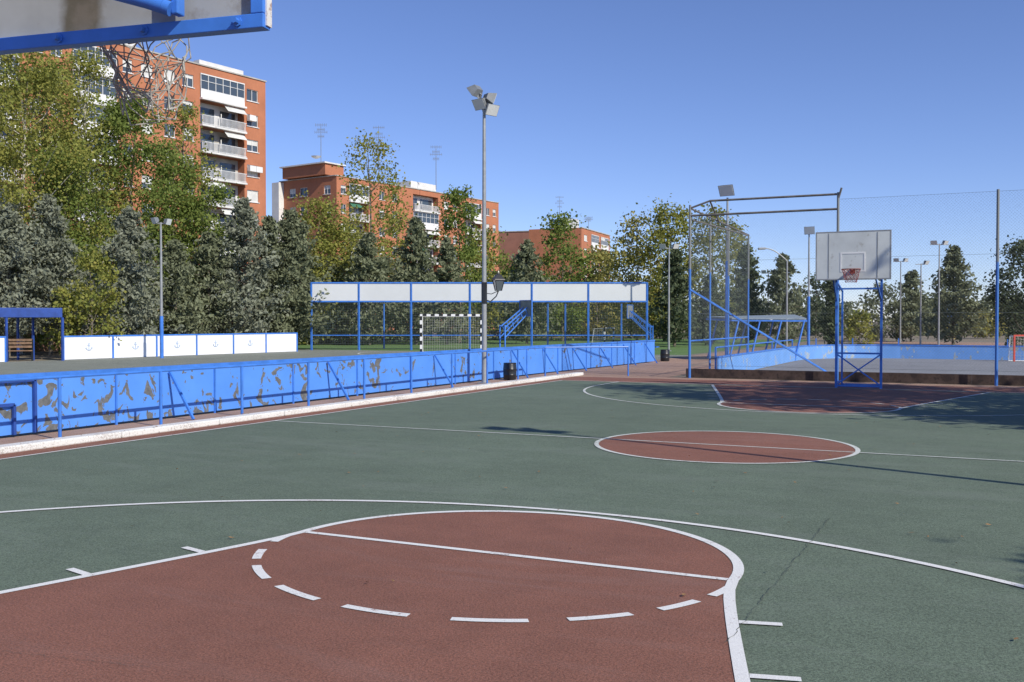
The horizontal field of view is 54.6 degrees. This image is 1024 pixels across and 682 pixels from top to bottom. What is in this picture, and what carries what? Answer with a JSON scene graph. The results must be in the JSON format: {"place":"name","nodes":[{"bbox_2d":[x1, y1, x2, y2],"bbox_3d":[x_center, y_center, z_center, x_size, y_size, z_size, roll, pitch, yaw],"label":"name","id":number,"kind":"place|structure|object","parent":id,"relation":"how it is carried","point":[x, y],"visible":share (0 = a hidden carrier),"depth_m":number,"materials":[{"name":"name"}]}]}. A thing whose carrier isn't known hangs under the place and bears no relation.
{"place":"outdoors","nodes":[
{"label":"outdoors","id":0,"kind":"place"},
{"bbox_2d":[0,43,266,316],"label":"apartment building","id":1,"kind":"structure","parent":0,"point":[231,102],"depth_m":110.82,"materials":[{"name":"orange brick"}]},
{"bbox_2d":[182,74,194,88],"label":"window","id":2,"kind":"structure","parent":1,"relation":"in","point":[189,78],"depth_m":107.76,"materials":[{"name":"white metal"}]},
{"bbox_2d":[247,190,257,202],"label":"window","id":3,"kind":"structure","parent":1,"relation":"in","point":[253,195],"depth_m":115.13,"materials":[{"name":"white metal"}]},
{"bbox_2d":[246,89,258,103],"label":"window","id":4,"kind":"structure","parent":1,"relation":"in","point":[251,94],"depth_m":114.88,"materials":[{"name":"white metal"}]},
{"bbox_2d":[247,139,259,153],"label":"window","id":5,"kind":"structure","parent":1,"relation":"in","point":[252,146],"depth_m":115.10,"materials":[{"name":"white metal"}]},
{"bbox_2d":[0,380,1023,681],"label":"court surface","id":6,"kind":"object","parent":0,"point":[840,614],"visible":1,"depth_m":10.04,"materials":[{"name":"green paint"}]},
{"bbox_2d":[0,385,983,681],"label":"key area","id":7,"kind":"object","parent":6,"relation":"on","point":[228,615],"visible":1,"depth_m":6.11,"materials":[{"name":"red paint"}]},
{"bbox_2d":[0,0,271,125],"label":"basketball stand","id":8,"kind":"object","parent":7,"relation":"on","point":[26,26],"visible":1,"depth_m":3.68,"materials":[{"name":"blue paint"}]},
{"bbox_2d":[0,510,801,681],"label":"free throw marking","id":9,"kind":"object","parent":7,"relation":"on","point":[740,669],"visible":1,"depth_m":6.78,"materials":[{"name":"white paint"}]},
{"bbox_2d":[712,385,990,412],"bbox_3d":[7.010,1.302,22.462,6.952,0.001,7.473,1,1,25],"label":"free throw marking","id":10,"kind":"object","parent":7,"relation":"on","point":[723,401],"visible":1,"depth_m":21.10,"materials":[{"name":"paint"}]},
{"bbox_2d":[0,499,1023,587],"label":"three point line","id":11,"kind":"object","parent":6,"relation":"on","point":[946,568],"visible":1,"depth_m":8.93,"materials":[{"name":"white paint"}]},
{"bbox_2d":[2,380,1023,463],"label":"court line","id":12,"kind":"object","parent":6,"relation":"on","point":[857,449],"visible":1,"depth_m":14.35,"materials":[{"name":"paint"}]},
{"bbox_2d":[599,431,854,462],"bbox_3d":[3.000,1.478,14.058,3.600,0.001,3.600,1,1,25],"label":"circle area","id":13,"kind":"object","parent":6,"relation":"on","point":[704,450],"visible":1,"depth_m":13.81,"materials":[{"name":"red paint"}]},
{"bbox_2d":[583,382,1002,415],"bbox_3d":[7.012,1.302,22.468,12.500,0.001,7.800,1,1,25],"label":"three point line","id":14,"kind":"object","parent":6,"relation":"on","point":[584,391],"visible":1,"depth_m":19.69,"materials":[{"name":"paint"}]},
{"bbox_2d":[0,374,1023,444],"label":"pavement","id":15,"kind":"structure","parent":0,"point":[17,439],"depth_m":21.05,"materials":[{"name":"concrete"}]},
{"bbox_2d":[0,372,582,453],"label":"kerb","id":16,"kind":"structure","parent":15,"relation":"on","point":[58,442],"depth_m":17.28,"materials":[{"name":"white concrete"}]},
{"bbox_2d":[0,346,628,436],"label":"handrail","id":17,"kind":"object","parent":15,"relation":"on","point":[59,377],"visible":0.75,"depth_m":18.98,"materials":[{"name":"blue metal"}]},
{"bbox_2d":[0,340,657,435],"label":"board fence","id":18,"kind":"object","parent":15,"relation":"on","point":[28,406],"visible":0.86,"depth_m":19.95,"materials":[{"name":"blue paint"}]},
{"bbox_2d":[467,84,504,383],"bbox_3d":[-0.728,-2.986,27.940,1.094,8.382,0.549,0,1,2],"label":"floodlight pole","id":19,"kind":"object","parent":15,"relation":"on","point":[485,105],"visible":0.98,"depth_m":27.89,"materials":[{"name":"metal"}]},
{"bbox_2d":[503,362,516,379],"bbox_3d":[-0.064,0.911,29.802,0.420,0.515,0.420,1,1,25],"label":"litter bin","id":20,"kind":"object","parent":15,"relation":"on","point":[509,370],"visible":0.99,"depth_m":29.63,"materials":[{"name":"black metal"}]},
{"bbox_2d":[0,377,1023,459],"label":"court border","id":21,"kind":"object","parent":15,"relation":"on","point":[676,381],"visible":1,"depth_m":25.58,"materials":[{"name":"red paint"}]},
{"bbox_2d":[815,229,891,388],"bbox_3d":[8.843,-0.754,25.497,1.800,4.020,2.686,1,1,25],"label":"basketball stand","id":22,"kind":"object","parent":21,"relation":"on","point":[855,255],"visible":1,"depth_m":24.89,"materials":[{"name":"blue paint"}]},
{"bbox_2d":[41,374,1020,681],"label":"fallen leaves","id":23,"kind":"object","parent":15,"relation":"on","point":[571,546],"visible":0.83,"depth_m":13.71,"materials":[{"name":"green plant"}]},
{"bbox_2d":[3,322,1023,437],"bbox_3d":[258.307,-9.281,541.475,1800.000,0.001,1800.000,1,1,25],"label":"ground","id":24,"kind":"structure","parent":0,"point":[39,355],"depth_m":74.35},
{"bbox_2d":[0,336,5,361],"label":"white board","id":25,"kind":"object","parent":24,"relation":"on","point":[2,348],"visible":0.96,"depth_m":42.43,"materials":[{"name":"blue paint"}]},
{"bbox_2d":[0,71,58,298],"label":"deciduous tree","id":26,"kind":"object","parent":24,"relation":"on","point":[2,162],"visible":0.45,"depth_m":49.89,"materials":[{"name":"green plant"}]},
{"bbox_2d":[0,308,63,361],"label":"players shelter","id":27,"kind":"object","parent":24,"relation":"on","point":[16,313],"visible":0.98,"depth_m":43.64,"materials":[{"name":"blue paint"}]},
{"bbox_2d":[0,200,77,356],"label":"conifer tree","id":28,"kind":"object","parent":24,"relation":"on","point":[14,242],"visible":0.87,"depth_m":48.49,"materials":[{"name":"green plant"}]},
{"bbox_2d":[0,193,98,355],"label":"conifer tree","id":29,"kind":"object","parent":24,"relation":"on","point":[49,239],"visible":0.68,"depth_m":49.98,"materials":[{"name":"green plant"}]},
{"bbox_2d":[0,134,122,351],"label":"deciduous tree","id":30,"kind":"object","parent":24,"relation":"on","point":[68,232],"visible":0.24,"depth_m":53.09,"materials":[{"name":"green plant"}]},
{"bbox_2d":[40,285,83,354],"bbox_3d":[-21.272,-0.930,46.757,1.736,3.512,2.005,0,1,8],"label":"shrub","id":31,"kind":"object","parent":24,"relation":"on","point":[64,302],"visible":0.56,"depth_m":46.59,"materials":[{"name":"green plant"}]},
{"bbox_2d":[0,61,125,297],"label":"deciduous tree","id":32,"kind":"object","parent":24,"relation":"on","point":[40,116],"visible":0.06,"depth_m":59.58,"materials":[{"name":"green plant"}]},
{"bbox_2d":[0,49,130,353],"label":"deciduous tree","id":33,"kind":"object","parent":24,"relation":"on","point":[36,76],"visible":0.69,"depth_m":51.96,"materials":[{"name":"green plant"}]},
{"bbox_2d":[55,242,130,340],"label":"sapling","id":34,"kind":"object","parent":24,"relation":"on","point":[87,308],"visible":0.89,"depth_m":46.88,"materials":[{"name":"green plant"}]},
{"bbox_2d":[30,47,157,334],"bbox_3d":[-24.234,-8.357,56.809,7.403,17.946,7.154,0,1,-22],"label":"deciduous tree","id":35,"kind":"object","parent":24,"relation":"on","point":[94,69],"visible":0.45,"depth_m":56.57,"materials":[{"name":"green plant"}]},
{"bbox_2d":[78,206,186,334],"bbox_3d":[-19.490,-3.016,50.070,5.546,7.538,4.843,1,1,25],"label":"conifer tree","id":36,"kind":"object","parent":24,"relation":"on","point":[129,237],"visible":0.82,"depth_m":49.43,"materials":[{"name":"green plant"}]},
{"bbox_2d":[73,80,200,333],"bbox_3d":[-21.904,-7.338,58.057,7.598,15.858,7.348,0,1,-20],"label":"deciduous tree","id":37,"kind":"object","parent":24,"relation":"on","point":[148,150],"visible":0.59,"depth_m":57.21,"materials":[{"name":"green plant"}]},
{"bbox_2d":[0,320,328,351],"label":"brick wall","id":38,"kind":"structure","parent":24,"relation":"on","point":[44,347],"depth_m":57.41,"materials":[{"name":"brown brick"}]},
{"bbox_2d":[125,239,216,333],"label":"conifer tree","id":39,"kind":"object","parent":24,"relation":"on","point":[178,267],"visible":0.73,"depth_m":53.54,"materials":[{"name":"green plant"}]},
{"bbox_2d":[133,148,217,333],"bbox_3d":[-20.980,-5.763,60.737,7.106,12.599,6.211,-1,1,-24],"label":"deciduous tree","id":40,"kind":"object","parent":24,"relation":"on","point":[174,168],"visible":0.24,"depth_m":60.59,"materials":[{"name":"green plant"}]},
{"bbox_2d":[146,97,227,301],"bbox_3d":[-20.737,-7.472,62.903,5.246,15.928,4.836,0,1,-4],"label":"deciduous tree","id":41,"kind":"object","parent":24,"relation":"on","point":[184,113],"visible":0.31,"depth_m":62.71,"materials":[{"name":"green plant"}]},
{"bbox_2d":[165,179,257,327],"bbox_3d":[-18.841,-4.674,60.849,5.665,10.420,5.556,1,1,25],"label":"deciduous tree","id":42,"kind":"object","parent":24,"relation":"on","point":[217,194],"visible":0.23,"depth_m":60.40,"materials":[{"name":"green plant"}]},
{"bbox_2d":[178,231,253,333],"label":"conifer tree","id":43,"kind":"object","parent":24,"relation":"on","point":[210,249],"visible":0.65,"depth_m":56.57,"materials":[{"name":"green plant"}]},
{"bbox_2d":[199,196,296,333],"bbox_3d":[-15.495,-3.917,58.063,5.769,9.015,5.882,1,1,25],"label":"conifer tree","id":44,"kind":"object","parent":24,"relation":"on","point":[240,237],"visible":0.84,"depth_m":57.32,"materials":[{"name":"green plant"}]},
{"bbox_2d":[239,215,307,332],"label":"conifer tree","id":45,"kind":"object","parent":24,"relation":"on","point":[270,225],"visible":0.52,"depth_m":59.43,"materials":[{"name":"green plant"}]},
{"bbox_2d":[256,207,340,342],"bbox_3d":[-13.296,-3.849,61.064,5.570,8.755,6.092,1,1,25],"label":"conifer tree","id":46,"kind":"object","parent":24,"relation":"on","point":[298,244],"visible":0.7,"depth_m":60.38,"materials":[{"name":"green plant"}]},
{"bbox_2d":[0,349,692,437],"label":"grey court","id":47,"kind":"object","parent":24,"relation":"on","point":[21,367],"visible":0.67,"depth_m":42.14,"materials":[{"name":"grey concrete"}]},
{"bbox_2d":[8,339,32,360],"bbox_3d":[-21.811,0.394,43.990,1.056,0.971,0.490,-1,1,-24],"label":"bench","id":48,"kind":"object","parent":47,"relation":"on","point":[30,346],"visible":0.79,"depth_m":44.09,"materials":[{"name":"brown wood"}]},
{"bbox_2d":[151,217,171,357],"bbox_3d":[-16.607,-2.511,46.926,0.988,6.658,0.418,0,1,-1],"label":"floodlight pole","id":49,"kind":"object","parent":47,"relation":"on","point":[155,220],"visible":0.96,"depth_m":46.91,"materials":[{"name":"metal"}]},
{"bbox_2d":[64,333,297,359],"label":"white board wall","id":50,"kind":"structure","parent":47,"relation":"on","point":[92,346],"depth_m":49.84,"materials":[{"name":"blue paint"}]},
{"bbox_2d":[420,314,481,351],"bbox_3d":[-2.973,-0.272,48.989,3.050,2.104,1.068,0,1,0],"label":"goal","id":51,"kind":"object","parent":47,"relation":"on","point":[439,327],"visible":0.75,"depth_m":49.27,"materials":[{"name":"paint"}]},
{"bbox_2d":[14,225,699,344],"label":"undergrowth","id":52,"kind":"object","parent":24,"relation":"on","point":[337,271],"visible":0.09,"depth_m":81.29,"materials":[{"name":"green plant"}]},
{"bbox_2d":[272,123,498,331],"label":"apartment building","id":53,"kind":"structure","parent":24,"relation":"on","point":[317,179],"depth_m":157.68,"materials":[{"name":"orange brick"}]},
{"bbox_2d":[499,196,578,270],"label":"apartment building","id":54,"kind":"structure","parent":24,"relation":"on","point":[513,241],"depth_m":230.36,"materials":[{"name":"orange brick"}]},
{"bbox_2d":[529,216,610,281],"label":"apartment building","id":55,"kind":"structure","parent":24,"relation":"on","point":[588,236],"depth_m":215.04,"materials":[{"name":"orange brick"}]},
{"bbox_2d":[718,184,734,354],"bbox_3d":[8.000,-2.399,36.935,0.580,6.843,0.423,1,1,36],"label":"floodlight pole","id":56,"kind":"object","parent":24,"relation":"on","point":[726,190],"visible":0.62,"depth_m":36.90,"materials":[{"name":"metal"}]},
{"bbox_2d":[430,291,1023,336],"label":"woodland","id":57,"kind":"object","parent":24,"relation":"on","point":[848,305],"visible":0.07,"depth_m":116.25,"materials":[{"name":"green plant"}]},
{"bbox_2d":[758,247,787,346],"bbox_3d":[15.770,-2.550,59.960,1.818,6.204,0.220,0,1,0],"label":"street lamp","id":58,"kind":"object","parent":24,"relation":"on","point":[786,337],"visible":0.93,"depth_m":59.91,"materials":[{"name":"metal"}]},
{"bbox_2d":[749,252,812,343],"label":"conifer tree","id":59,"kind":"object","parent":24,"relation":"on","point":[777,292],"visible":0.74,"depth_m":75.57,"materials":[{"name":"green plant"}]},
{"bbox_2d":[797,272,827,337],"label":"deciduous tree","id":60,"kind":"object","parent":24,"relation":"on","point":[815,330],"visible":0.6,"depth_m":97.56,"materials":[{"name":"green plant"}]},
{"bbox_2d":[688,188,1023,385],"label":"chain link fence","id":61,"kind":"object","parent":24,"relation":"on","point":[838,194],"visible":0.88,"depth_m":29.72,"materials":[{"name":"blue metal"}]},
{"bbox_2d":[883,270,934,341],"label":"conifer tree","id":62,"kind":"object","parent":24,"relation":"on","point":[910,280],"visible":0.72,"depth_m":83.53,"materials":[{"name":"green plant"}]},
{"bbox_2d":[963,308,1007,338],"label":"deciduous tree","id":63,"kind":"object","parent":24,"relation":"on","point":[983,334],"visible":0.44,"depth_m":97.65,"materials":[{"name":"green plant"}]},
{"bbox_2d":[298,337,811,354],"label":"green field","id":64,"kind":"structure","parent":0,"point":[681,348],"depth_m":74.15,"materials":[{"name":"green plant"}]},
{"bbox_2d":[279,190,363,344],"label":"deciduous tree","id":65,"kind":"object","parent":64,"relation":"on","point":[323,246],"visible":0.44,"depth_m":73.32,"materials":[{"name":"green plant"}]},
{"bbox_2d":[324,218,378,342],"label":"deciduous tree","id":66,"kind":"object","parent":64,"relation":"on","point":[355,237],"visible":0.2,"depth_m":75.45,"materials":[{"name":"green plant"}]},
{"bbox_2d":[330,232,407,344],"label":"conifer tree","id":67,"kind":"object","parent":64,"relation":"on","point":[373,266],"visible":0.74,"depth_m":71.40,"materials":[{"name":"green plant"}]},
{"bbox_2d":[329,127,418,341],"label":"deciduous tree","id":68,"kind":"object","parent":64,"relation":"on","point":[394,192],"visible":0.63,"depth_m":81.43,"materials":[{"name":"green plant"}]},
{"bbox_2d":[375,206,424,339],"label":"deciduous tree","id":69,"kind":"object","parent":64,"relation":"on","point":[397,238],"visible":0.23,"depth_m":91.64,"materials":[{"name":"green plant"}]},
{"bbox_2d":[381,216,457,344],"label":"conifer tree","id":70,"kind":"object","parent":64,"relation":"on","point":[413,271],"visible":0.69,"depth_m":73.31,"materials":[{"name":"green plant"}]},
{"bbox_2d":[418,236,479,344],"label":"conifer tree","id":71,"kind":"object","parent":64,"relation":"on","point":[446,260],"visible":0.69,"depth_m":73.52,"materials":[{"name":"green plant"}]},
{"bbox_2d":[429,184,492,342],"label":"deciduous tree","id":72,"kind":"object","parent":64,"relation":"on","point":[455,197],"visible":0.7,"depth_m":77.31,"materials":[{"name":"green plant"}]},
{"bbox_2d":[310,282,647,349],"bbox_3d":[-1.984,-1.533,61.475,20.424,4.107,3.120,0,1,0],"label":"ball stop frame","id":73,"kind":"object","parent":64,"relation":"on","point":[463,292],"visible":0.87,"depth_m":59.94,"materials":[{"name":"blue paint"}]},
{"bbox_2d":[458,224,514,340],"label":"deciduous tree","id":74,"kind":"object","parent":64,"relation":"on","point":[490,256],"visible":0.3,"depth_m":83.48,"materials":[{"name":"green plant"}]},
{"bbox_2d":[476,249,537,339],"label":"deciduous tree","id":75,"kind":"object","parent":64,"relation":"on","point":[504,265],"visible":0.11,"depth_m":91.10,"materials":[{"name":"green plant"}]},
{"bbox_2d":[499,300,531,346],"bbox_3d":[0.135,-0.917,58.374,2.468,3.004,1.480,-1,1,-29],"label":"training hoop","id":76,"kind":"object","parent":64,"relation":"on","point":[525,308],"visible":0.91,"depth_m":58.34,"materials":[{"name":"blue paint"}]},
{"bbox_2d":[488,239,558,342],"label":"conifer tree","id":77,"kind":"object","parent":64,"relation":"on","point":[525,258],"visible":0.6,"depth_m":75.38,"materials":[{"name":"green plant"}]},
{"bbox_2d":[530,209,607,340],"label":"deciduous tree","id":78,"kind":"object","parent":64,"relation":"on","point":[558,225],"visible":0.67,"depth_m":85.44,"materials":[{"name":"green plant"}]},
{"bbox_2d":[569,242,633,337],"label":"deciduous tree","id":79,"kind":"object","parent":64,"relation":"on","point":[601,256],"visible":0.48,"depth_m":94.65,"materials":[{"name":"green plant"}]},
{"bbox_2d":[592,327,613,341],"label":"goal","id":80,"kind":"object","parent":64,"relation":"on","point":[605,333],"visible":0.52,"depth_m":72.57,"materials":[{"name":"paint"}]},
{"bbox_2d":[591,207,670,340],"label":"deciduous tree","id":81,"kind":"object","parent":64,"relation":"on","point":[625,255],"visible":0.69,"depth_m":85.48,"materials":[{"name":"green plant"}]},
{"bbox_2d":[627,306,658,347],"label":"training hoop","id":82,"kind":"object","parent":64,"relation":"on","point":[630,313],"visible":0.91,"depth_m":66.26,"materials":[{"name":"blue paint"}]},
{"bbox_2d":[659,244,678,350],"bbox_3d":[9.168,-2.539,57.925,1.207,6.265,0.410,0,1,0],"label":"floodlight pole","id":83,"kind":"object","parent":64,"relation":"on","point":[663,246],"visible":0.89,"depth_m":57.91,"materials":[{"name":"metal"}]},
{"bbox_2d":[624,193,715,336],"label":"deciduous tree","id":84,"kind":"object","parent":64,"relation":"on","point":[679,221],"visible":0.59,"depth_m":83.34,"materials":[{"name":"green plant"}]},
{"bbox_2d":[644,247,705,346],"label":"conifer tree","id":85,"kind":"object","parent":64,"relation":"on","point":[678,282],"visible":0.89,"depth_m":67.51,"materials":[{"name":"green plant"}]},
{"bbox_2d":[685,274,733,344],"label":"conifer tree","id":86,"kind":"object","parent":64,"relation":"on","point":[719,295],"visible":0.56,"depth_m":71.56,"materials":[{"name":"green plant"}]},
{"bbox_2d":[677,202,751,339],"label":"deciduous tree","id":87,"kind":"object","parent":64,"relation":"on","point":[721,219],"visible":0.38,"depth_m":83.58,"materials":[{"name":"green plant"}]},
{"bbox_2d":[706,223,762,339],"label":"deciduous tree","id":88,"kind":"object","parent":64,"relation":"on","point":[737,239],"visible":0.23,"depth_m":91.53,"materials":[{"name":"green plant"}]},
{"bbox_2d":[719,244,770,342],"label":"conifer tree","id":89,"kind":"object","parent":64,"relation":"on","point":[752,294],"visible":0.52,"depth_m":77.61,"materials":[{"name":"green plant"}]},
{"bbox_2d":[136,0,1023,321],"label":"sky","id":90,"kind":"structure","parent":0,"point":[607,106],"materials":[{"name":"blue"}]},
{"bbox_2d":[543,350,759,376],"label":"path","id":91,"kind":"structure","parent":0,"point":[671,367],"depth_m":36.87,"materials":[{"name":"concrete"}]},
{"bbox_2d":[660,349,669,360],"bbox_3d":[6.712,0.631,43.522,0.420,0.515,0.420,1,1,25],"label":"litter bin","id":92,"kind":"object","parent":91,"relation":"on","point":[664,354],"visible":0.98,"depth_m":43.37,"materials":[{"name":"black plastic"}]},
{"bbox_2d":[706,315,806,360],"bbox_3d":[11.649,-0.192,45.738,4.622,2.087,4.105,0,1,-7],"label":"canopy","id":93,"kind":"object","parent":91,"relation":"on","point":[796,318],"visible":0.65,"depth_m":43.99,"materials":[{"name":"blue metal"}]},
{"bbox_2d":[686,368,1023,385],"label":"wall","id":94,"kind":"structure","parent":0,"point":[977,379],"depth_m":28.85,"materials":[{"name":"concrete"}]},
{"bbox_2d":[759,358,1023,374],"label":"rink floor","id":95,"kind":"structure","parent":0,"point":[826,363],"depth_m":38.46,"materials":[{"name":"grey concrete"}]},
{"bbox_2d":[715,338,1022,369],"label":"rink board wall","id":96,"kind":"structure","parent":95,"relation":"on","point":[785,355],"depth_m":45.36,"materials":[{"name":"blue paint"}]},
{"bbox_2d":[1008,335,1023,361],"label":"goal","id":97,"kind":"object","parent":95,"relation":"on","point":[1014,347],"visible":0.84,"depth_m":43.51,"materials":[{"name":"red paint"}]},
{"bbox_2d":[848,341,1023,346],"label":"tennis court","id":98,"kind":"object","parent":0,"point":[942,343],"visible":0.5,"depth_m":77.40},
{"bbox_2d":[804,226,814,344],"bbox_3d":[14.988,-2.491,49.946,0.520,6.496,0.328,1,1,32],"label":"floodlight pole","id":99,"kind":"object","parent":98,"relation":"on","point":[809,230],"visible":0.81,"depth_m":49.91,"materials":[{"name":"metal"}]},
{"bbox_2d":[815,280,843,344],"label":"conifer tree","id":100,"kind":"object","parent":98,"relation":"on","point":[829,294],"visible":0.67,"depth_m":63.76,"materials":[{"name":"green plant"}]},
{"bbox_2d":[843,309,878,345],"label":"shrub","id":101,"kind":"object","parent":98,"relation":"on","point":[858,328],"visible":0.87,"depth_m":65.79,"materials":[{"name":"green plant"}]},
{"bbox_2d":[856,279,910,340],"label":"deciduous tree","id":102,"kind":"object","parent":98,"relation":"on","point":[875,318],"visible":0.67,"depth_m":83.25,"materials":[{"name":"green plant"}]},
{"bbox_2d":[893,258,908,342],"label":"floodlight pole","id":103,"kind":"object","parent":98,"relation":"on","point":[897,259],"visible":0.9,"depth_m":77.89,"materials":[{"name":"metal"}]},
{"bbox_2d":[915,261,929,344],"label":"floodlight pole","id":104,"kind":"object","parent":98,"relation":"on","point":[925,262],"visible":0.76,"depth_m":69.92,"materials":[{"name":"metal"}]},
{"bbox_2d":[930,240,948,344],"bbox_3d":[27.527,-3.003,63.916,1.207,6.948,0.410,0,1,0],"label":"floodlight pole","id":105,"kind":"object","parent":98,"relation":"on","point":[934,242],"visible":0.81,"depth_m":63.92,"materials":[{"name":"metal"}]},
{"bbox_2d":[902,245,993,344],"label":"conifer tree","id":106,"kind":"object","parent":98,"relation":"on","point":[959,276],"visible":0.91,"depth_m":71.43,"materials":[{"name":"green plant"}]},
{"bbox_2d":[977,234,1023,345],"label":"deciduous tree","id":107,"kind":"object","parent":98,"relation":"on","point":[1012,296],"visible":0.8,"depth_m":65.79,"materials":[{"name":"green plant"}]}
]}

